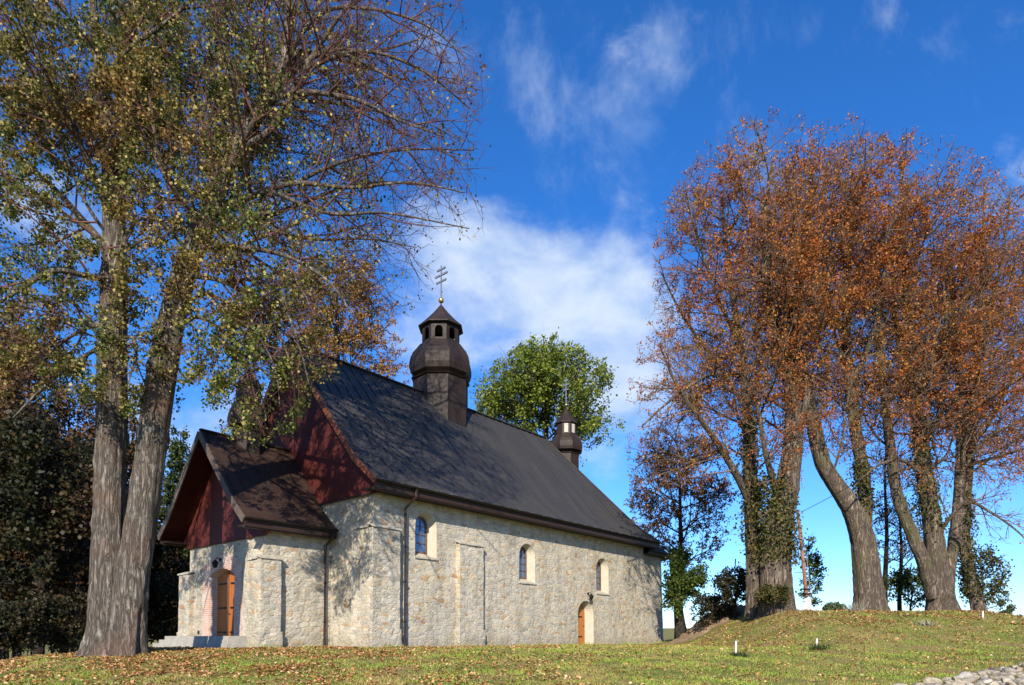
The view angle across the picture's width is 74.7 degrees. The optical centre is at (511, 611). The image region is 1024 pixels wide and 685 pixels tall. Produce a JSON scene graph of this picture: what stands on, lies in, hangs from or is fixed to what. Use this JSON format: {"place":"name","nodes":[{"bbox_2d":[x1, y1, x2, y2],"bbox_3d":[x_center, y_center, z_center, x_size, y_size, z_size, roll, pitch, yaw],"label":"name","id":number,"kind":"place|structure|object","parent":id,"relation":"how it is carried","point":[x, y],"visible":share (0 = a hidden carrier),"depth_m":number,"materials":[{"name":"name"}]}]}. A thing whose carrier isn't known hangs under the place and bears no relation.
{"place":"outdoors","nodes":[
{"label":"outdoors","id":0,"kind":"place"},
{"bbox_2d":[0,609,1023,684],"bbox_3d":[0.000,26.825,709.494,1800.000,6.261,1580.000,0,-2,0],"label":"ground","id":1,"kind":"structure","parent":0,"point":[668,633],"depth_m":19.77,"materials":[{"name":"green plant"}]},
{"bbox_2d":[0,586,27,659],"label":"wood bush","id":2,"kind":"object","parent":1,"relation":"on","point":[4,653],"visible":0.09,"depth_m":38.83,"materials":[{"name":"green plant"}]},
{"bbox_2d":[0,313,52,559],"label":"tree","id":3,"kind":"object","parent":1,"relation":"on","point":[26,374],"visible":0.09,"depth_m":40.95,"materials":[{"name":"green plant"}]},
{"bbox_2d":[0,598,56,657],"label":"wood bush","id":4,"kind":"object","parent":1,"relation":"on","point":[12,621],"visible":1,"depth_m":30.80,"materials":[{"name":"green plant"}]},
{"bbox_2d":[5,591,58,654],"bbox_3d":[-28.636,0.953,39.981,3.620,5.959,3.672,0,-2,0],"label":"wood bush","id":5,"kind":"object","parent":1,"relation":"on","point":[28,650],"visible":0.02,"depth_m":39.35,"materials":[{"name":"green plant"}]},
{"bbox_2d":[11,390,55,657],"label":"tree","id":6,"kind":"object","parent":1,"relation":"on","point":[17,654],"depth_m":51.76,"materials":[{"name":"green plant"}]},
{"bbox_2d":[0,371,83,603],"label":"tree","id":7,"kind":"object","parent":1,"relation":"on","point":[12,406],"visible":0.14,"depth_m":37.97,"materials":[{"name":"green plant"}]},
{"bbox_2d":[0,288,90,659],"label":"tree","id":8,"kind":"object","parent":1,"relation":"on","point":[29,388],"visible":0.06,"depth_m":48.75,"materials":[{"name":"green plant"}]},
{"bbox_2d":[0,404,94,654],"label":"tree","id":9,"kind":"object","parent":1,"relation":"on","point":[75,507],"visible":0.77,"depth_m":35.09,"materials":[{"name":"green plant"}]},
{"bbox_2d":[16,589,86,653],"bbox_3d":[-22.756,0.960,33.142,3.627,4.201,2.988,1,-3,-28],"label":"wood bush","id":10,"kind":"object","parent":1,"relation":"on","point":[69,627],"visible":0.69,"depth_m":32.92,"materials":[{"name":"green plant"}]},
{"bbox_2d":[46,575,73,652],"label":"wood bush","id":11,"kind":"object","parent":1,"relation":"on","point":[60,649],"depth_m":43.51,"materials":[{"name":"green plant"}]},
{"bbox_2d":[43,588,87,651],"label":"wood bush","id":12,"kind":"object","parent":1,"relation":"on","point":[83,597],"visible":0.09,"depth_m":35.37,"materials":[{"name":"green plant"}]},
{"bbox_2d":[19,378,135,652],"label":"tree","id":13,"kind":"object","parent":1,"relation":"on","point":[65,413],"visible":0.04,"depth_m":50.27,"materials":[{"name":"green plant"}]},
{"bbox_2d":[0,423,160,651],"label":"tree","id":14,"kind":"object","parent":1,"relation":"on","point":[73,432],"visible":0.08,"depth_m":41.56,"materials":[{"name":"green plant"}]},
{"bbox_2d":[90,414,171,526],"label":"tree","id":15,"kind":"object","parent":1,"relation":"on","point":[133,430],"visible":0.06,"depth_m":53.53,"materials":[{"name":"green plant"}]},
{"bbox_2d":[147,566,178,640],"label":"wood bush","id":16,"kind":"object","parent":1,"relation":"on","point":[164,597],"visible":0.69,"depth_m":43.61,"materials":[{"name":"green plant"}]},
{"bbox_2d":[147,524,189,643],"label":"tree","id":17,"kind":"object","parent":1,"relation":"on","point":[164,557],"visible":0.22,"depth_m":45.92,"materials":[{"name":"green plant"}]},
{"bbox_2d":[149,424,190,635],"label":"pine tree","id":18,"kind":"object","parent":1,"relation":"on","point":[178,454],"visible":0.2,"depth_m":47.91,"materials":[{"name":"green plant"}]},
{"bbox_2d":[0,0,497,657],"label":"linden tree","id":19,"kind":"object","parent":1,"relation":"on","point":[138,106],"visible":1,"depth_m":19.95,"materials":[{"name":"green plant"}]},
{"bbox_2d":[260,252,409,383],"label":"beech tree","id":20,"kind":"object","parent":1,"relation":"on","point":[366,332],"visible":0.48,"depth_m":46.11,"materials":[{"name":"orange plant"}]},
{"bbox_2d":[153,265,668,647],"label":"stone church","id":21,"kind":"structure","parent":1,"relation":"on","point":[365,508],"depth_m":28.86,"materials":[{"name":"beige stone"}]},
{"bbox_2d":[217,571,234,635],"bbox_3d":[-11.628,-0.291,27.528,1.900,2.720,0.146,-2,-3,40],"label":"front door","id":22,"kind":"structure","parent":21,"relation":"in","point":[225,614],"depth_m":27.68,"materials":[{"name":"brown wood"}]},
{"bbox_2d":[415,513,437,560],"bbox_3d":[-3.704,-3.133,28.067,0.488,1.958,1.283,-2,-3,40],"label":"window","id":23,"kind":"structure","parent":21,"relation":"in","point":[425,524],"depth_m":28.37,"materials":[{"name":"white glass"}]},
{"bbox_2d":[519,544,536,584],"bbox_3d":[0.621,-2.335,33.157,0.483,1.997,1.324,-2,-3,40],"label":"window","id":24,"kind":"structure","parent":21,"relation":"in","point":[526,554],"depth_m":33.49,"materials":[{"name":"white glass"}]},
{"bbox_2d":[578,601,593,644],"bbox_3d":[3.867,0.677,36.988,0.500,2.520,1.520,-2,-3,40],"label":"side door","id":25,"kind":"structure","parent":21,"relation":"in","point":[585,614],"depth_m":37.41,"materials":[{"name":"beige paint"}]},
{"bbox_2d":[596,558,609,594],"bbox_3d":[5.027,-1.985,38.357,0.488,2.093,1.372,-2,-3,40],"label":"window","id":26,"kind":"structure","parent":21,"relation":"in","point":[602,574],"depth_m":38.70,"materials":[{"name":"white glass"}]},
{"bbox_2d":[0,609,1023,684],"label":"fallen leaves","id":27,"kind":"object","parent":1,"relation":"on","point":[292,665],"visible":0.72,"depth_m":19.30,"materials":[{"name":"brown plant"}]},
{"bbox_2d":[469,326,625,466],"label":"oak tree","id":28,"kind":"object","parent":1,"relation":"on","point":[535,367],"visible":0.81,"depth_m":50.77,"materials":[{"name":"green plant"}]},
{"bbox_2d":[623,422,740,568],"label":"young linden","id":29,"kind":"object","parent":1,"relation":"on","point":[702,502],"visible":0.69,"depth_m":46.74,"materials":[{"name":"brown plant"}]},
{"bbox_2d":[658,544,710,638],"bbox_3d":[10.210,-1.162,40.121,3.009,5.839,3.211,0,-2,0],"label":"leafy shrub","id":30,"kind":"object","parent":1,"relation":"on","point":[681,583],"visible":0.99,"depth_m":39.65,"materials":[{"name":"green plant"}]},
{"bbox_2d":[662,604,744,643],"bbox_3d":[11.995,0.789,38.999,9.000,2.525,6.000,0,-2,0],"label":"earth heap","id":31,"kind":"object","parent":1,"relation":"on","point":[694,631],"visible":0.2,"depth_m":37.90,"materials":[{"name":"brown soil"}]},
{"bbox_2d":[689,589,741,628],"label":"dark shrub","id":32,"kind":"object","parent":1,"relation":"on","point":[713,605],"visible":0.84,"depth_m":37.16,"materials":[{"name":"green plant"}]},
{"bbox_2d":[710,559,745,618],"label":"dark shrub","id":33,"kind":"object","parent":1,"relation":"on","point":[727,583],"visible":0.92,"depth_m":35.77,"materials":[{"name":"green plant"}]},
{"bbox_2d":[729,650,751,656],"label":"weed tuft","id":34,"kind":"object","parent":1,"relation":"on","point":[740,654],"visible":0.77,"depth_m":20.15,"materials":[{"name":"green plant"}]},
{"bbox_2d":[625,106,864,619],"bbox_3d":[11.306,-11.908,32.929,11.209,24.642,10.348,1,-3,-31],"label":"linden tree","id":35,"kind":"object","parent":1,"relation":"on","point":[794,408],"visible":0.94,"depth_m":32.19,"materials":[{"name":"orange plant"}]},
{"bbox_2d":[732,410,767,554],"bbox_3d":[11.885,-6.347,33.402,1.885,7.749,1.764,0,-2,0],"label":"ivy","id":36,"kind":"object","parent":35,"relation":"attached to","point":[755,432],"visible":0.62,"depth_m":33.16,"materials":[{"name":"green plant"}]},
{"bbox_2d":[742,459,807,568],"bbox_3d":[12.725,-4.545,32.575,2.910,5.595,2.888,0,-2,0],"label":"ivy","id":37,"kind":"object","parent":35,"relation":"attached to","point":[767,492],"visible":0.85,"depth_m":31.98,"materials":[{"name":"green plant"}]},
{"bbox_2d":[752,577,795,614],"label":"green shrub","id":38,"kind":"object","parent":1,"relation":"on","point":[766,594],"visible":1,"depth_m":30.91,"materials":[{"name":"green plant"}]},
{"bbox_2d":[796,509,811,609],"bbox_3d":[14.507,-2.425,33.286,0.641,5.249,0.591,-1,-3,31],"label":"utility pole","id":39,"kind":"object","parent":1,"relation":"on","point":[807,593],"visible":0.85,"depth_m":33.14,"materials":[{"name":"brown wood"}]},
{"bbox_2d":[802,376,1023,511],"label":"overhead cable","id":40,"kind":"object","parent":39,"relation":"attached to","point":[924,441],"visible":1,"depth_m":24.09,"materials":[{"name":"black metal"}]},
{"bbox_2d":[795,533,828,606],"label":"elder shrub","id":41,"kind":"object","parent":1,"relation":"on","point":[815,557],"visible":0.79,"depth_m":37.78,"materials":[{"name":"green plant"}]},
{"bbox_2d":[803,643,834,649],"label":"weed tuft","id":42,"kind":"object","parent":1,"relation":"on","point":[818,646],"visible":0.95,"depth_m":22.11,"materials":[{"name":"green plant"}]},
{"bbox_2d":[822,602,834,610],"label":"tree","id":43,"kind":"object","parent":1,"relation":"on","point":[828,606],"visible":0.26,"depth_m":259.18,"materials":[{"name":"green plant"}]},
{"bbox_2d":[736,112,941,610],"bbox_3d":[16.033,-11.912,33.497,9.600,24.729,10.280,0,-2,0],"label":"linden tree","id":44,"kind":"object","parent":1,"relation":"on","point":[869,590],"visible":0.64,"depth_m":32.57,"materials":[{"name":"brown plant"}]},
{"bbox_2d":[846,453,878,514],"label":"ivy","id":45,"kind":"object","parent":44,"relation":"attached to","point":[855,475],"visible":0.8,"depth_m":33.43,"materials":[{"name":"green plant"}]},
{"bbox_2d":[832,601,847,610],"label":"tree","id":46,"kind":"object","parent":1,"relation":"on","point":[838,606],"visible":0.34,"depth_m":259.02,"materials":[{"name":"green plant"}]},
{"bbox_2d":[842,602,866,611],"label":"weed tuft","id":47,"kind":"object","parent":1,"relation":"on","point":[857,607],"visible":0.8,"depth_m":30.18,"materials":[{"name":"grey plant"}]},
{"bbox_2d":[867,417,917,601],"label":"bare sapling","id":48,"kind":"object","parent":1,"relation":"on","point":[887,526],"visible":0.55,"depth_m":40.01,"materials":[{"name":"brown plant"}]},
{"bbox_2d":[872,456,922,610],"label":"bare sapling","id":49,"kind":"object","parent":1,"relation":"on","point":[899,605],"visible":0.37,"depth_m":40.17,"materials":[{"name":"green plant"}]},
{"bbox_2d":[883,563,925,610],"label":"green shrub","id":50,"kind":"object","parent":1,"relation":"on","point":[905,580],"visible":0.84,"depth_m":36.99,"materials":[{"name":"green plant"}]},
{"bbox_2d":[912,619,937,625],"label":"weed tuft","id":51,"kind":"object","parent":1,"relation":"on","point":[924,622],"visible":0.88,"depth_m":26.48,"materials":[{"name":"grey plant"}]},
{"bbox_2d":[827,126,1023,610],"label":"linden tree","id":52,"kind":"object","parent":1,"relation":"on","point":[936,558],"visible":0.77,"depth_m":32.79,"materials":[{"name":"orange plant"}]},
{"bbox_2d":[901,427,950,539],"bbox_3d":[20.937,-6.429,33.790,2.168,5.896,1.961,0,-2,0],"label":"ivy","id":53,"kind":"object","parent":52,"relation":"attached to","point":[918,512],"visible":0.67,"depth_m":33.45,"materials":[{"name":"green plant"}]},
{"bbox_2d":[923,677,942,682],"bbox_3d":[10.015,1.660,16.011,0.444,0.220,0.236,-2,5,9],"label":"quarry stone","id":54,"kind":"object","parent":1,"relation":"on","point":[930,680],"visible":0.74,"depth_m":15.92,"materials":[{"name":"beige stone"}]},
{"bbox_2d":[894,154,1023,610],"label":"linden tree","id":55,"kind":"object","parent":1,"relation":"on","point":[976,604],"visible":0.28,"depth_m":34.47,"materials":[{"name":"brown plant"}]},
{"bbox_2d":[947,488,987,606],"bbox_3d":[24.217,-3.428,35.686,1.807,6.550,1.531,0,-2,0],"label":"ivy","id":56,"kind":"object","parent":55,"relation":"attached to","point":[973,542],"visible":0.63,"depth_m":35.39,"materials":[{"name":"green plant"}]},
{"bbox_2d":[950,681,969,684],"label":"quarry stone","id":57,"kind":"object","parent":1,"relation":"on","point":[958,683],"visible":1,"depth_m":15.64,"materials":[{"name":"beige stone"}]},
{"bbox_2d":[956,672,971,677],"bbox_3d":[10.973,1.588,16.342,0.390,0.207,0.302,-19,-13,8],"label":"quarry stone","id":58,"kind":"object","parent":1,"relation":"on","point":[965,674],"visible":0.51,"depth_m":16.23,"materials":[{"name":"grey stone"}]},
{"bbox_2d":[959,678,975,681],"bbox_3d":[10.771,1.648,15.899,0.364,0.141,0.184,-1,5,31],"label":"quarry stone","id":59,"kind":"object","parent":1,"relation":"on","point":[969,679],"visible":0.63,"depth_m":15.83,"materials":[{"name":"beige stone"}]},
{"bbox_2d":[978,671,986,675],"bbox_3d":[11.854,1.588,16.922,0.249,0.143,0.187,-9,15,-24],"label":"quarry stone","id":60,"kind":"object","parent":1,"relation":"on","point":[982,673],"visible":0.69,"depth_m":16.88,"materials":[{"name":"grey stone"}]},
{"bbox_2d":[955,541,1014,611],"bbox_3d":[25.382,-1.347,36.238,2.692,4.907,2.922,-1,-2,20],"label":"green shrub","id":61,"kind":"object","parent":1,"relation":"on","point":[995,587],"visible":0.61,"depth_m":35.64,"materials":[{"name":"green plant"}]},
{"bbox_2d":[983,679,992,682],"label":"quarry stone","id":62,"kind":"object","parent":1,"relation":"on","point":[987,680],"visible":0.55,"depth_m":15.70,"materials":[{"name":"white stone"}]},
{"bbox_2d":[987,681,998,684],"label":"quarry stone","id":63,"kind":"object","parent":1,"relation":"on","point":[993,682],"visible":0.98,"depth_m":15.37,"materials":[{"name":"beige stone"}]},
{"bbox_2d":[989,676,1009,679],"bbox_3d":[11.938,1.644,16.436,0.180,0.168,0.470,29,-14,-40],"label":"quarry stone","id":64,"kind":"object","parent":1,"relation":"on","point":[997,677],"visible":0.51,"depth_m":16.39,"materials":[{"name":"beige stone"}]},
{"bbox_2d":[996,672,1007,675],"bbox_3d":[12.274,1.588,16.869,0.128,0.119,0.312,-29,13,-38],"label":"quarry stone","id":65,"kind":"object","parent":1,"relation":"on","point":[1002,673],"visible":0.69,"depth_m":16.81,"materials":[{"name":"grey stone"}]},
{"bbox_2d":[1000,678,1012,682],"bbox_3d":[11.647,1.702,15.804,0.517,0.205,0.267,30,-13,-37],"label":"quarry stone","id":66,"kind":"object","parent":1,"relation":"on","point":[1004,680],"visible":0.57,"depth_m":15.65,"materials":[{"name":"beige stone"}]},
{"bbox_2d":[1001,667,1016,672],"bbox_3d":[12.864,1.561,17.358,0.348,0.239,0.536,12,10,35],"label":"quarry stone","id":67,"kind":"object","parent":1,"relation":"on","point":[1007,669],"visible":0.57,"depth_m":17.22,"materials":[{"name":"grey stone"}]},
{"bbox_2d":[996,599,1023,616],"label":"tree","id":68,"kind":"object","parent":1,"relation":"on","point":[1011,608],"visible":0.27,"depth_m":234.59,"materials":[{"name":"green plant"}]},
{"bbox_2d":[1015,679,1023,684],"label":"quarry stone","id":69,"kind":"object","parent":1,"relation":"on","point":[1019,682],"visible":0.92,"depth_m":15.36,"materials":[{"name":"beige stone"}]},
{"bbox_2d":[0,0,1023,627],"label":"sky","id":70,"kind":"structure","parent":0,"point":[594,112],"materials":[{"name":"blue"}]}
]}

